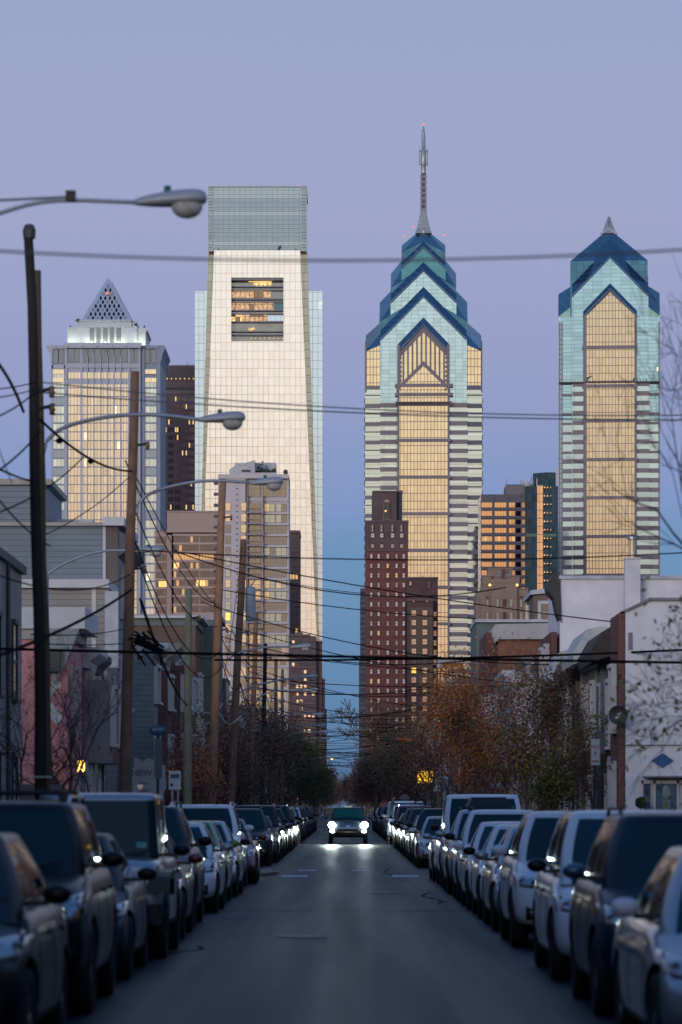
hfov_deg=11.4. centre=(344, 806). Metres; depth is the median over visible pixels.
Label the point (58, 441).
cable clamp
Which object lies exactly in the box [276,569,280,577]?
window
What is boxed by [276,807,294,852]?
parked suv
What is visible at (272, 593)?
window
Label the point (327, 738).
street lamp
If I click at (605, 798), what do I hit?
window
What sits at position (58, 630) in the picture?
overhead wire
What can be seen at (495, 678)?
row house
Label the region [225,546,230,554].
window
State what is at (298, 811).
parked minivan
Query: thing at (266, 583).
window
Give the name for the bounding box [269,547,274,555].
window
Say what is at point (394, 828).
parked sedan
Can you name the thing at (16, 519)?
overhead wire
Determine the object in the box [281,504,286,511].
window
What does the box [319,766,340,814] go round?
street tree
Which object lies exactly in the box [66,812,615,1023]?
road
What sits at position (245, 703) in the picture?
overhead wire
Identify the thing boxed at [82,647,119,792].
row house
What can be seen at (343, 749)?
overhead wire
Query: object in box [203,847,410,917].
asphalt repair
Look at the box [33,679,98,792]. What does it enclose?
street tree
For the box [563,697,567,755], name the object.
window
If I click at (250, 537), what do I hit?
window
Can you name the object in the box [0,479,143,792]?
row house
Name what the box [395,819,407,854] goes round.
parked sedan
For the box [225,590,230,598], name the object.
window
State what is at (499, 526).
office building
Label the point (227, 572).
window
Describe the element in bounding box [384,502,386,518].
arched window
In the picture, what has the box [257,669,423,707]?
overhead wire
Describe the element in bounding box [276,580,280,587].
window
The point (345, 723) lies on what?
overhead wire
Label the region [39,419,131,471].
overhead wire
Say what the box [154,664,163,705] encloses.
window
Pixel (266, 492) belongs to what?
window
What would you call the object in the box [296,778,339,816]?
street tree
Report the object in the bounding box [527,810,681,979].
parked minivan
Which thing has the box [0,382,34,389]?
overhead wire
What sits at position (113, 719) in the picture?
window
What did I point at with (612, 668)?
window
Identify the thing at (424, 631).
window
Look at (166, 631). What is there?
overhead wire
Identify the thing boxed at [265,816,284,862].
parked sedan
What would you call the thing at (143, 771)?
banner board
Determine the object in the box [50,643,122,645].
overhead wire
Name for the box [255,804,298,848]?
parked suv
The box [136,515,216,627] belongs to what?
overhead wire
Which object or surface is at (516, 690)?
window
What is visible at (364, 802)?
street tree
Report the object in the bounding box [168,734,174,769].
window
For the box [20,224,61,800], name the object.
utility pole
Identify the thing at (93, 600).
row house
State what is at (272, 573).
window
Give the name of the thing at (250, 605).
utility pole
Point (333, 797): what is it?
street tree
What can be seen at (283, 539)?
window
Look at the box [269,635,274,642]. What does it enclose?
window
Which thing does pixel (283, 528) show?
window
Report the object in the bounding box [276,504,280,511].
window
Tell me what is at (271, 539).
window
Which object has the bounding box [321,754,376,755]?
overhead wire
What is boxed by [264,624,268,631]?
window
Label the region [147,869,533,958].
tar seam
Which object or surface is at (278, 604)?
window
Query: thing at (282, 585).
window
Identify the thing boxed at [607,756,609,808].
door
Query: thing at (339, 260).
overhead wire
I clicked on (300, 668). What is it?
apartment building
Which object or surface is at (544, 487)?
rounded window
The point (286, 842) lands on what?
parked sedan
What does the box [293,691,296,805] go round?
utility pole
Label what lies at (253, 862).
parked sedan
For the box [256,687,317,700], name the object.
street lamp
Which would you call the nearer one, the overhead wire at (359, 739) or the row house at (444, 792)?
the row house at (444, 792)
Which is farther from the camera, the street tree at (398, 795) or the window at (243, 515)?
the window at (243, 515)
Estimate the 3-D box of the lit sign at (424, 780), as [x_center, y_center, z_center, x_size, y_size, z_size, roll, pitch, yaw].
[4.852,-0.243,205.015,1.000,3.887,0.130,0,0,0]
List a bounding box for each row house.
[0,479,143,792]
[22,579,119,792]
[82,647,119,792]
[95,656,121,792]
[131,633,163,792]
[134,614,225,626]
[143,646,176,776]
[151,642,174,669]
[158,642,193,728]
[164,651,183,805]
[176,655,198,760]
[192,701,209,793]
[194,702,201,755]
[223,679,229,742]
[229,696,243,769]
[429,732,439,807]
[432,700,442,807]
[434,702,445,803]
[437,720,445,788]
[443,690,468,794]
[445,695,469,793]
[469,605,547,792]
[480,674,496,793]
[484,677,506,793]
[487,689,506,793]
[492,669,522,794]
[502,682,523,809]
[504,676,523,794]
[512,662,536,810]
[515,657,538,809]
[520,662,540,810]
[523,589,547,618]
[538,536,681,810]
[540,650,571,810]
[552,662,583,810]
[561,626,607,809]
[578,627,609,809]
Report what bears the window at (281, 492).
in the apartment tower at (260, 520)
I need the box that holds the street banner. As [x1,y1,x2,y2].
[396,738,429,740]
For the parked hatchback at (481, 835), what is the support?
on the road
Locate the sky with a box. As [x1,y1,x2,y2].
[0,0,681,807]
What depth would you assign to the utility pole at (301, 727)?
359.91 m
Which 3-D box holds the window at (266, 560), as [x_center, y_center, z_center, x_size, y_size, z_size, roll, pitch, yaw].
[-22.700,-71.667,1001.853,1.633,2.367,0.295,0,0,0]
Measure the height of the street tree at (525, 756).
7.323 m
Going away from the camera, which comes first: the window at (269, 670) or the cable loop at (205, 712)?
the cable loop at (205, 712)
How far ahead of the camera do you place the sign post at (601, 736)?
62.97 m
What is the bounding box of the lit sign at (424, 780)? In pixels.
[417,770,433,805]
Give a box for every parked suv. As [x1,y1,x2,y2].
[0,790,123,1012]
[164,802,211,926]
[169,802,253,885]
[234,804,287,859]
[235,807,278,865]
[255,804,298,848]
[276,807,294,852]
[288,805,314,832]
[289,807,301,845]
[291,807,304,843]
[294,807,305,842]
[299,807,308,838]
[303,807,312,835]
[373,805,384,832]
[376,807,384,835]
[377,805,387,837]
[388,804,429,845]
[393,807,436,851]
[398,807,429,856]
[406,807,442,863]
[435,797,515,893]
[444,807,532,901]
[491,811,564,946]
[562,807,681,1014]
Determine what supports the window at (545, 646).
in the row house at (604, 597)
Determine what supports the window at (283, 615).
in the apartment tower at (260, 520)
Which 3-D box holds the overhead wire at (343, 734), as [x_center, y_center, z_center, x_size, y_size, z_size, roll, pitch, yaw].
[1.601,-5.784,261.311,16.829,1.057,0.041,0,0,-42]
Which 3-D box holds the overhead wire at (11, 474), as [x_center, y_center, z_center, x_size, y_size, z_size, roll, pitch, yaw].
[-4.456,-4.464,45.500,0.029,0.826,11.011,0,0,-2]
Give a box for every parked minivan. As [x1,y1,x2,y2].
[291,807,307,840]
[296,807,309,837]
[300,807,310,836]
[380,813,386,838]
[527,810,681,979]
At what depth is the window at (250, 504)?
1001.87 m
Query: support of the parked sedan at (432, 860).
on the road
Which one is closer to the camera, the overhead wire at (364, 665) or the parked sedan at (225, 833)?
the parked sedan at (225, 833)
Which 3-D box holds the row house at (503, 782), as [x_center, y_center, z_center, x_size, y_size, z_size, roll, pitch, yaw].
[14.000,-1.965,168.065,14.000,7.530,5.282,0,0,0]
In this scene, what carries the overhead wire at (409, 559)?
attached to the utility pole at (129, 640)
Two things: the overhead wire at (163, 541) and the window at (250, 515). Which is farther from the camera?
the window at (250, 515)
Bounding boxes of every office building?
[154,511,217,613]
[478,479,529,590]
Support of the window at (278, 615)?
in the apartment tower at (260, 520)
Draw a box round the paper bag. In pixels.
[260,868,279,874]
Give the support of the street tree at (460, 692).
on the sidewalk
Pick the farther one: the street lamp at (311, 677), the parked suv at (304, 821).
the parked suv at (304, 821)
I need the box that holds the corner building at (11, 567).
[0,547,26,800]
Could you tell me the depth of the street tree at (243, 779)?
149.96 m
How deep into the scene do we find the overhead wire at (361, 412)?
51.45 m
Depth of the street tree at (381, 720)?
453.82 m
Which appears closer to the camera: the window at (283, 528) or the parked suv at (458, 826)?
the parked suv at (458, 826)
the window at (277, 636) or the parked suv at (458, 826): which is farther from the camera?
the window at (277, 636)
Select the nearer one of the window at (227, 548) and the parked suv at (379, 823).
the parked suv at (379, 823)
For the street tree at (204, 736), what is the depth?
127.48 m
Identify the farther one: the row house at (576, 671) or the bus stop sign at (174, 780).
the row house at (576, 671)
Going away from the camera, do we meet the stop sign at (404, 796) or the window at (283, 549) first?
the stop sign at (404, 796)
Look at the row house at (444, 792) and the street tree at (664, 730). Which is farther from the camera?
the row house at (444, 792)
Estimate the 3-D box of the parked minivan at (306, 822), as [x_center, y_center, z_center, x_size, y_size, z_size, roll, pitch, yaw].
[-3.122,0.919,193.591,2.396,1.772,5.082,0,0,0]
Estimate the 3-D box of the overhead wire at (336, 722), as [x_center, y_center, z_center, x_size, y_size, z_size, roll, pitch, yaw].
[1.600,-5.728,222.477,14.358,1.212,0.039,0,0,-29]
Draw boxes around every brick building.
[134,615,222,803]
[479,623,547,793]
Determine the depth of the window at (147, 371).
1553.25 m
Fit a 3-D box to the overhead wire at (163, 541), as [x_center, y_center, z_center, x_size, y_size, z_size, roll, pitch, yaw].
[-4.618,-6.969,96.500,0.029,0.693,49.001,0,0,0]
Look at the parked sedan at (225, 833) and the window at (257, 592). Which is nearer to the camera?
the parked sedan at (225, 833)
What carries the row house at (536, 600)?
on the ground
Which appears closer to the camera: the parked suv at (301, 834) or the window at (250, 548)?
the parked suv at (301, 834)
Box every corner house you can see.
[22,607,97,792]
[605,598,681,810]
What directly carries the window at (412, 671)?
in the apartment building at (421, 635)
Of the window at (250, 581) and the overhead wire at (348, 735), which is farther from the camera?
the window at (250, 581)
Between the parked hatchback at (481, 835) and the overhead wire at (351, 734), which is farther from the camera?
the overhead wire at (351, 734)
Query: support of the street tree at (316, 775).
on the ground
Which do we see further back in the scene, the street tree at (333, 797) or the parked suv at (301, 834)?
the street tree at (333, 797)
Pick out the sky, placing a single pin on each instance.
(545, 121)
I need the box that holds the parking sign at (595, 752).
[591,739,599,809]
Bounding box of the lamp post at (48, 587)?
[47,573,48,607]
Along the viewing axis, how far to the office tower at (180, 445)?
1700.00 m
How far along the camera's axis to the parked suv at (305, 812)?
209.43 m
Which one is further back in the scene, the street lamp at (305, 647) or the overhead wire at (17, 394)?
the street lamp at (305, 647)
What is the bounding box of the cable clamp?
[56,438,62,443]
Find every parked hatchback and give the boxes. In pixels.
[0,832,71,1023]
[188,820,238,903]
[188,822,232,912]
[298,820,302,844]
[304,813,311,836]
[402,815,418,861]
[453,821,520,908]
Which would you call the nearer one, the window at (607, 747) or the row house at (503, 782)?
the window at (607, 747)
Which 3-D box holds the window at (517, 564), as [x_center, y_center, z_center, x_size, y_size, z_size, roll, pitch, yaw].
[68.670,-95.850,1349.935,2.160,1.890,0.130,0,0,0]
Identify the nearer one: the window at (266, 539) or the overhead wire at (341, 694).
the overhead wire at (341, 694)
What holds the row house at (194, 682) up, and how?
on the ground
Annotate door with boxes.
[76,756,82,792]
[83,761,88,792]
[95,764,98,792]
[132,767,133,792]
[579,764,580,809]
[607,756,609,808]
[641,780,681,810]
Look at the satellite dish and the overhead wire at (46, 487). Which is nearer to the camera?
the overhead wire at (46, 487)
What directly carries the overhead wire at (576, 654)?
attached to the corner house at (629, 630)
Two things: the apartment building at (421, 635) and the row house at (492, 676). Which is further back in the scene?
the apartment building at (421, 635)
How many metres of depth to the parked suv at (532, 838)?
44.44 m
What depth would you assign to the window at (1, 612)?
78.99 m
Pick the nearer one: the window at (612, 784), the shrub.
the shrub
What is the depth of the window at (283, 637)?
1001.87 m
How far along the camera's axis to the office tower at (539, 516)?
1301.00 m
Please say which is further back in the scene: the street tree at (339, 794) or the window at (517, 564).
the window at (517, 564)
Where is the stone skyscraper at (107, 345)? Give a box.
[46,277,169,613]
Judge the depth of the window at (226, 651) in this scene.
999.92 m
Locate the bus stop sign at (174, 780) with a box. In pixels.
[169,771,180,804]
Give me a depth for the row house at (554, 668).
122.20 m
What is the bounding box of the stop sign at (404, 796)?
[400,794,409,798]
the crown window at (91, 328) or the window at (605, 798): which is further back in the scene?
the crown window at (91, 328)
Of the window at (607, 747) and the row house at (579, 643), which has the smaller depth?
the window at (607, 747)
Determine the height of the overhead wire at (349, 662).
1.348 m
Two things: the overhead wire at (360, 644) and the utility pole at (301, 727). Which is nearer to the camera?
the overhead wire at (360, 644)
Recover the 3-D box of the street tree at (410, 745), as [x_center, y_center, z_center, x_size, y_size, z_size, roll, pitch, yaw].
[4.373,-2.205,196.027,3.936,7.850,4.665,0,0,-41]
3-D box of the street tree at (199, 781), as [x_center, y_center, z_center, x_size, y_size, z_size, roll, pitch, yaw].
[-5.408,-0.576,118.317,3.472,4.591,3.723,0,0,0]
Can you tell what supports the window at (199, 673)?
in the brick building at (202, 638)
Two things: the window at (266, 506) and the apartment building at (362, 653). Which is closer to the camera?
the window at (266, 506)
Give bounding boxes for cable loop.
[193,703,222,713]
[219,712,241,724]
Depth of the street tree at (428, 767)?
162.77 m
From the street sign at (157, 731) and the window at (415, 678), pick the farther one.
the window at (415, 678)
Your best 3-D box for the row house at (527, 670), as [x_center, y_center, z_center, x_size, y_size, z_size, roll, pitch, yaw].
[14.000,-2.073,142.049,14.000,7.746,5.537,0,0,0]
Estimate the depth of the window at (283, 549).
1001.87 m
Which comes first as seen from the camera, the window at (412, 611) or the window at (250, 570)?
the window at (412, 611)
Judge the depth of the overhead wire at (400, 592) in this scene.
102.44 m
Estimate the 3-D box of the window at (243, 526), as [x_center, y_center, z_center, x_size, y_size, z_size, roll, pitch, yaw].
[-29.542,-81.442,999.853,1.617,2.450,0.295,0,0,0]
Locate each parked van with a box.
[381,802,390,840]
[383,801,422,842]
[430,794,520,886]
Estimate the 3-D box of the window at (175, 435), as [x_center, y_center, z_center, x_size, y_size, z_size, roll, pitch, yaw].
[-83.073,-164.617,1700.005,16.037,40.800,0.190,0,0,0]
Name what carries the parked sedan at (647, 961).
on the road
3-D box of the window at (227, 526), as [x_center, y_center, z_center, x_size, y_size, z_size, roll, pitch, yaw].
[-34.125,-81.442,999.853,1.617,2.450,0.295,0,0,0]
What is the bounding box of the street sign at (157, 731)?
[149,725,165,793]
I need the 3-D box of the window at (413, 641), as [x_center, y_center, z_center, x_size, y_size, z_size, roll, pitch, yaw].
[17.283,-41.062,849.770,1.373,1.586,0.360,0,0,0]
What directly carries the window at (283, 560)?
in the apartment tower at (260, 520)
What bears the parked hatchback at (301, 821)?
on the road
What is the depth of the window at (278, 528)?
1001.87 m
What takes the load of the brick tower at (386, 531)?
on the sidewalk
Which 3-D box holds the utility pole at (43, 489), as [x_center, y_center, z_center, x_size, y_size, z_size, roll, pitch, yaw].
[-4.639,-3.278,52.589,0.351,9.962,0.214,0,0,0]
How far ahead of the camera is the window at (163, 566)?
1099.81 m
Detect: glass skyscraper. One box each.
[195,185,322,677]
[364,123,482,810]
[558,217,659,574]
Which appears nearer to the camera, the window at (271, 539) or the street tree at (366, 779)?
the street tree at (366, 779)
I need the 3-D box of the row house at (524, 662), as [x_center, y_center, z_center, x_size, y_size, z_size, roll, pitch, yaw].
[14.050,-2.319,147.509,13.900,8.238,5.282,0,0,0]
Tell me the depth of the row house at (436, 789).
278.99 m
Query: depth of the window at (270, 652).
1001.87 m
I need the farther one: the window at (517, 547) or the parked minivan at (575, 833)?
the window at (517, 547)
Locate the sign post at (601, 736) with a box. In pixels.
[597,732,604,809]
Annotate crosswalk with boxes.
[281,870,418,876]
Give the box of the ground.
[315,808,373,811]
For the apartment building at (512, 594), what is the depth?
802.00 m
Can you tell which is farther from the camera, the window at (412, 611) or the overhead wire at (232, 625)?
the window at (412, 611)
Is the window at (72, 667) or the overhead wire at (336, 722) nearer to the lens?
the window at (72, 667)
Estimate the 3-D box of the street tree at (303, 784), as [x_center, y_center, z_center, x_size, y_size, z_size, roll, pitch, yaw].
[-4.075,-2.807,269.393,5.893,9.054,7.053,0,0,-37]
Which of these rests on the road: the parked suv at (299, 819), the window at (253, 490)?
the parked suv at (299, 819)
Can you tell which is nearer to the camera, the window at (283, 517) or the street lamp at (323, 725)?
the street lamp at (323, 725)
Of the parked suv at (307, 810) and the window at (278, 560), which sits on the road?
the parked suv at (307, 810)
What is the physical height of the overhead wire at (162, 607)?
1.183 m
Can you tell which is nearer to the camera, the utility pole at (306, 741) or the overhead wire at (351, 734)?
the overhead wire at (351, 734)
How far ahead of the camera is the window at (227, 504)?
999.92 m
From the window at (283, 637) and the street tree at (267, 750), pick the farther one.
the window at (283, 637)
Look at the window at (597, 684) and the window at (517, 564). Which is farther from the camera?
the window at (517, 564)
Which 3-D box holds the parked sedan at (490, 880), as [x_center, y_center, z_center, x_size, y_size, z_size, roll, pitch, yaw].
[3.033,1.044,51.166,2.231,1.522,4.732,0,0,0]
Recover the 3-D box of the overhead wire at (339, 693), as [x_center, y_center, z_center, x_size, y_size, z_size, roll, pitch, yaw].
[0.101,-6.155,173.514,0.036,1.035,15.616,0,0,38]
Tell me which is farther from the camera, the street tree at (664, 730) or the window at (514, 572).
the window at (514, 572)
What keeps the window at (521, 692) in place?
in the row house at (534, 670)
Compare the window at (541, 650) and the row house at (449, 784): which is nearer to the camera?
the window at (541, 650)
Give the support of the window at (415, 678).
in the apartment building at (421, 635)
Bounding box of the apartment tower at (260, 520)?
[214,460,289,730]
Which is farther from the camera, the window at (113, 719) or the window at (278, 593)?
the window at (278, 593)
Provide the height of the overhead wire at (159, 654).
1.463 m
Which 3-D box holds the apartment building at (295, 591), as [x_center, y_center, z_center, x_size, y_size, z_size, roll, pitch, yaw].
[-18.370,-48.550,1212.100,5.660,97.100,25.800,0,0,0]
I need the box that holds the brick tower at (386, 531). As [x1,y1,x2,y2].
[365,490,408,805]
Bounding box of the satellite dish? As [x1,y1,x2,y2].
[609,705,627,724]
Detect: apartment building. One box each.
[289,632,326,806]
[290,530,300,633]
[359,588,364,806]
[405,576,438,733]
[474,568,528,620]
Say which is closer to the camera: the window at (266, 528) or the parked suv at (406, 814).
the parked suv at (406, 814)
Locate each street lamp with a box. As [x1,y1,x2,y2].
[0,185,206,218]
[45,409,245,452]
[48,545,163,574]
[136,475,283,514]
[228,642,310,658]
[228,673,317,702]
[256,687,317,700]
[266,712,323,723]
[284,730,328,738]
[290,723,326,727]
[302,737,329,740]
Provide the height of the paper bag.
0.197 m
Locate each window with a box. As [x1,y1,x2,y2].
[0,610,5,697]
[0,749,2,800]
[11,619,21,703]
[11,752,18,800]
[53,349,155,362]
[53,369,63,373]
[53,378,63,382]
[71,666,81,734]
[90,327,120,342]
[110,685,119,746]
[118,689,121,748]
[120,566,124,620]
[120,655,121,688]
[145,369,155,373]
[145,378,155,381]
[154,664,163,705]
[156,564,215,612]
[156,801,166,858]
[168,435,193,508]
[168,674,176,712]
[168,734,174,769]
[180,675,183,712]
[192,677,198,714]
[196,704,201,755]
[198,672,201,701]
[201,675,203,714]
[225,502,230,510]
[225,513,230,521]
[225,524,230,532]
[225,535,230,543]
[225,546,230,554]
[225,557,230,565]
[225,568,230,576]
[225,579,230,587]
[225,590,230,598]
[225,601,230,609]
[225,612,230,620]
[225,623,230,631]
[225,634,230,642]
[225,645,230,652]
[225,648,285,717]
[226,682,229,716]
[241,502,245,510]
[241,513,245,521]
[241,524,245,532]
[242,634,245,642]
[248,479,259,496]
[249,503,260,511]
[249,514,260,522]
[249,525,260,533]
[249,536,260,544]
[249,547,260,555]
[249,558,260,566]
[249,569,260,577]
[249,580,260,587]
[249,624,260,631]
[249,635,260,642]
[256,591,260,598]
[256,602,260,609]
[261,485,272,496]
[264,504,268,511]
[264,515,269,522]
[264,526,268,533]
[264,537,268,544]
[264,547,268,555]
[264,558,269,566]
[264,569,269,577]
[264,580,268,587]
[264,591,269,598]
[264,602,268,609]
[264,613,268,620]
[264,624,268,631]
[264,635,268,642]
[269,504,274,511]
[269,515,274,522]
[269,526,274,533]
[269,537,274,544]
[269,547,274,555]
[269,558,274,566]
[269,569,274,577]
[269,581,274,587]
[269,591,274,598]
[269,602,274,609]
[269,613,274,620]
[269,624,274,631]
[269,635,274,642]
[269,648,274,653]
[274,479,285,496]
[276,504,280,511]
[276,515,280,522]
[276,526,280,533]
[276,537,280,544]
[276,547,280,555]
[276,558,280,566]
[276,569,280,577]
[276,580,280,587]
[276,591,280,598]
[276,602,280,609]
[276,613,280,620]
[276,624,280,631]
[276,635,280,642]
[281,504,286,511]
[281,515,286,522]
[281,526,286,533]
[281,537,286,544]
[281,547,286,555]
[281,558,286,566]
[281,569,286,577]
[281,580,286,587]
[281,591,286,598]
[281,602,286,609]
[281,613,286,620]
[281,624,286,631]
[281,635,286,642]
[361,592,363,756]
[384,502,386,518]
[387,502,389,518]
[411,610,416,615]
[411,619,416,625]
[411,629,416,634]
[411,639,416,644]
[411,648,416,654]
[411,667,416,673]
[411,677,416,682]
[411,696,416,701]
[422,610,427,614]
[422,619,427,625]
[422,629,427,634]
[422,639,427,644]
[422,648,427,654]
[427,581,430,588]
[503,599,506,606]
[509,599,512,606]
[512,570,520,587]
[512,690,519,747]
[515,511,520,515]
[515,528,520,532]
[515,536,520,540]
[515,545,520,549]
[515,553,520,557]
[515,562,520,566]
[520,691,526,748]
[538,601,547,618]
[538,647,543,699]
[542,644,548,697]
[543,485,550,588]
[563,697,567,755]
[579,684,588,751]
[585,775,590,809]
[587,680,594,749]
[595,683,599,731]
[603,773,606,809]
[604,679,609,749]
[605,664,616,733]
[607,761,616,806]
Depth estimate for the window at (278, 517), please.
1001.87 m
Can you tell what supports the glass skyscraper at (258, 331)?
on the ground
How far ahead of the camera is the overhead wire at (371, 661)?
139.54 m
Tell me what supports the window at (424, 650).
in the apartment building at (421, 635)
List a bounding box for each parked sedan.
[96,833,156,978]
[166,830,202,938]
[195,820,249,895]
[239,819,266,883]
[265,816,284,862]
[278,816,292,854]
[284,816,296,850]
[284,825,289,855]
[390,814,403,848]
[391,813,404,844]
[392,823,397,850]
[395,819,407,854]
[400,815,417,857]
[409,816,441,867]
[422,825,441,880]
[463,824,518,918]
[474,826,517,929]
[610,846,681,1023]
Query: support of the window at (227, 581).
in the apartment tower at (260, 520)
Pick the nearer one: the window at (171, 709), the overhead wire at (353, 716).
the window at (171, 709)
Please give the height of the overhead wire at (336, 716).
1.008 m
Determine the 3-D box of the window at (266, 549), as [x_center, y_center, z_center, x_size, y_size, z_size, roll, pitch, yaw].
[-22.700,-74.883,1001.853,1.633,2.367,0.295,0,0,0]
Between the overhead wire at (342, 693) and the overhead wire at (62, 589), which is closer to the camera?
the overhead wire at (62, 589)
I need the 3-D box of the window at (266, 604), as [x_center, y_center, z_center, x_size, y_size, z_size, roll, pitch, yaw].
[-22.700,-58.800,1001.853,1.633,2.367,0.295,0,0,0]
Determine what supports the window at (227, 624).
in the apartment tower at (260, 520)
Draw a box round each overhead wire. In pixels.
[0,249,681,261]
[0,364,24,412]
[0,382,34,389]
[0,389,34,397]
[0,392,34,415]
[0,432,39,470]
[0,452,12,483]
[0,456,83,512]
[0,500,50,546]
[0,574,128,590]
[0,588,132,656]
[0,647,681,663]
[1,469,31,481]
[30,626,134,635]
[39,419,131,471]
[42,382,680,415]
[42,392,681,420]
[46,477,128,534]
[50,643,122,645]
[125,460,211,602]
[135,541,219,658]
[135,549,681,560]
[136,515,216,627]
[137,479,221,611]
[139,564,222,678]
[139,598,187,705]
[141,600,199,714]
[172,550,505,596]
[192,554,609,621]
[201,602,549,664]
[212,588,475,618]
[214,649,681,660]
[219,548,241,702]
[222,636,463,664]
[222,662,239,689]
[228,625,532,684]
[240,684,259,717]
[241,676,522,687]
[249,651,492,673]
[249,671,432,696]
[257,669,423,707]
[257,687,424,694]
[260,577,363,593]
[264,690,435,694]
[267,696,470,718]
[268,697,454,715]
[271,708,389,727]
[281,708,394,719]
[284,726,412,736]
[286,718,426,745]
[288,719,390,724]
[290,703,436,717]
[292,725,435,738]
[297,731,406,740]
[299,730,408,731]
[303,723,402,735]
[309,731,388,743]
[313,741,401,749]
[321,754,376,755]
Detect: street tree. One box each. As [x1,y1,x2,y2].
[0,629,147,799]
[0,641,135,800]
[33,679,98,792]
[143,724,237,805]
[150,687,251,805]
[179,685,293,805]
[201,690,327,804]
[235,695,314,804]
[258,718,334,806]
[271,729,343,819]
[291,752,333,811]
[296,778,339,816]
[304,759,342,812]
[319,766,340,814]
[324,772,345,814]
[326,697,411,812]
[337,770,352,805]
[342,756,398,807]
[343,747,384,808]
[343,748,391,813]
[343,777,366,810]
[344,781,381,815]
[345,733,396,803]
[349,774,369,815]
[356,788,391,808]
[364,716,430,800]
[372,736,414,801]
[374,699,455,807]
[387,713,446,807]
[395,638,531,803]
[398,704,510,803]
[454,631,561,809]
[463,638,590,810]
[504,737,590,810]
[521,663,609,810]
[564,255,681,558]
[580,576,681,809]
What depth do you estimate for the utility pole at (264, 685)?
196.90 m
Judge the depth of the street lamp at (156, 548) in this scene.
90.97 m
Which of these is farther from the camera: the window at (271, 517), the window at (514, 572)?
the window at (514, 572)
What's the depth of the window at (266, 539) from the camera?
1001.87 m
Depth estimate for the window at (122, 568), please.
121.90 m
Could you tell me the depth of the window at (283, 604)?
1001.87 m
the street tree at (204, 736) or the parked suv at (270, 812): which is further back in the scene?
the street tree at (204, 736)
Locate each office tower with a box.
[166,365,194,530]
[521,468,557,592]
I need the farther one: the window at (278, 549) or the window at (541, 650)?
the window at (278, 549)
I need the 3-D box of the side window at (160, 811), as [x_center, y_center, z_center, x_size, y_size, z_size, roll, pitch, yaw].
[-2.286,0.297,42.715,0.065,0.744,2.186,0,0,0]
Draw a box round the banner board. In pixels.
[132,757,165,800]
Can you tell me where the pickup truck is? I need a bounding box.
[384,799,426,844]
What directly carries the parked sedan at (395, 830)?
on the road
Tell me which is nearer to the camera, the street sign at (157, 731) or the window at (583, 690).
the street sign at (157, 731)
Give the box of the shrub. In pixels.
[635,797,646,809]
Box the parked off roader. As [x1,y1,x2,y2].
[39,793,189,956]
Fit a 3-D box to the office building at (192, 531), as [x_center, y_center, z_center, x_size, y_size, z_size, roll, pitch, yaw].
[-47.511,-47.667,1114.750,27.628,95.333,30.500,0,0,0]
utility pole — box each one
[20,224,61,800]
[35,270,51,789]
[119,371,164,792]
[183,589,200,803]
[206,482,232,803]
[226,539,255,804]
[247,613,262,804]
[260,644,271,804]
[273,661,277,804]
[280,669,283,805]
[287,677,290,805]
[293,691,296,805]
[299,701,301,805]
[305,712,307,805]
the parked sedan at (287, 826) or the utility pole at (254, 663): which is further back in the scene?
the utility pole at (254, 663)
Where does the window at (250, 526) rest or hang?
in the apartment tower at (260, 520)
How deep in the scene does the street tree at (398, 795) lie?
345.13 m
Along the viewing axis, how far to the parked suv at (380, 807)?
231.56 m
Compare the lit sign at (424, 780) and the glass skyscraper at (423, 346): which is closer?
the lit sign at (424, 780)
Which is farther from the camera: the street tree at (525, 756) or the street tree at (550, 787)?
the street tree at (525, 756)
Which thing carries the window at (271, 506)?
in the apartment tower at (260, 520)
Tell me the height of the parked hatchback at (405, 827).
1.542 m
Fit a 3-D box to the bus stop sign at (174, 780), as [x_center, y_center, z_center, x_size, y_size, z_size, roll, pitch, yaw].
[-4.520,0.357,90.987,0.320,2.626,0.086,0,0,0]
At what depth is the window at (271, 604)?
1001.87 m
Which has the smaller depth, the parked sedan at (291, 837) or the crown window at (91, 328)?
the parked sedan at (291, 837)
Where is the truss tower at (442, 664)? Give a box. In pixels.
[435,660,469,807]

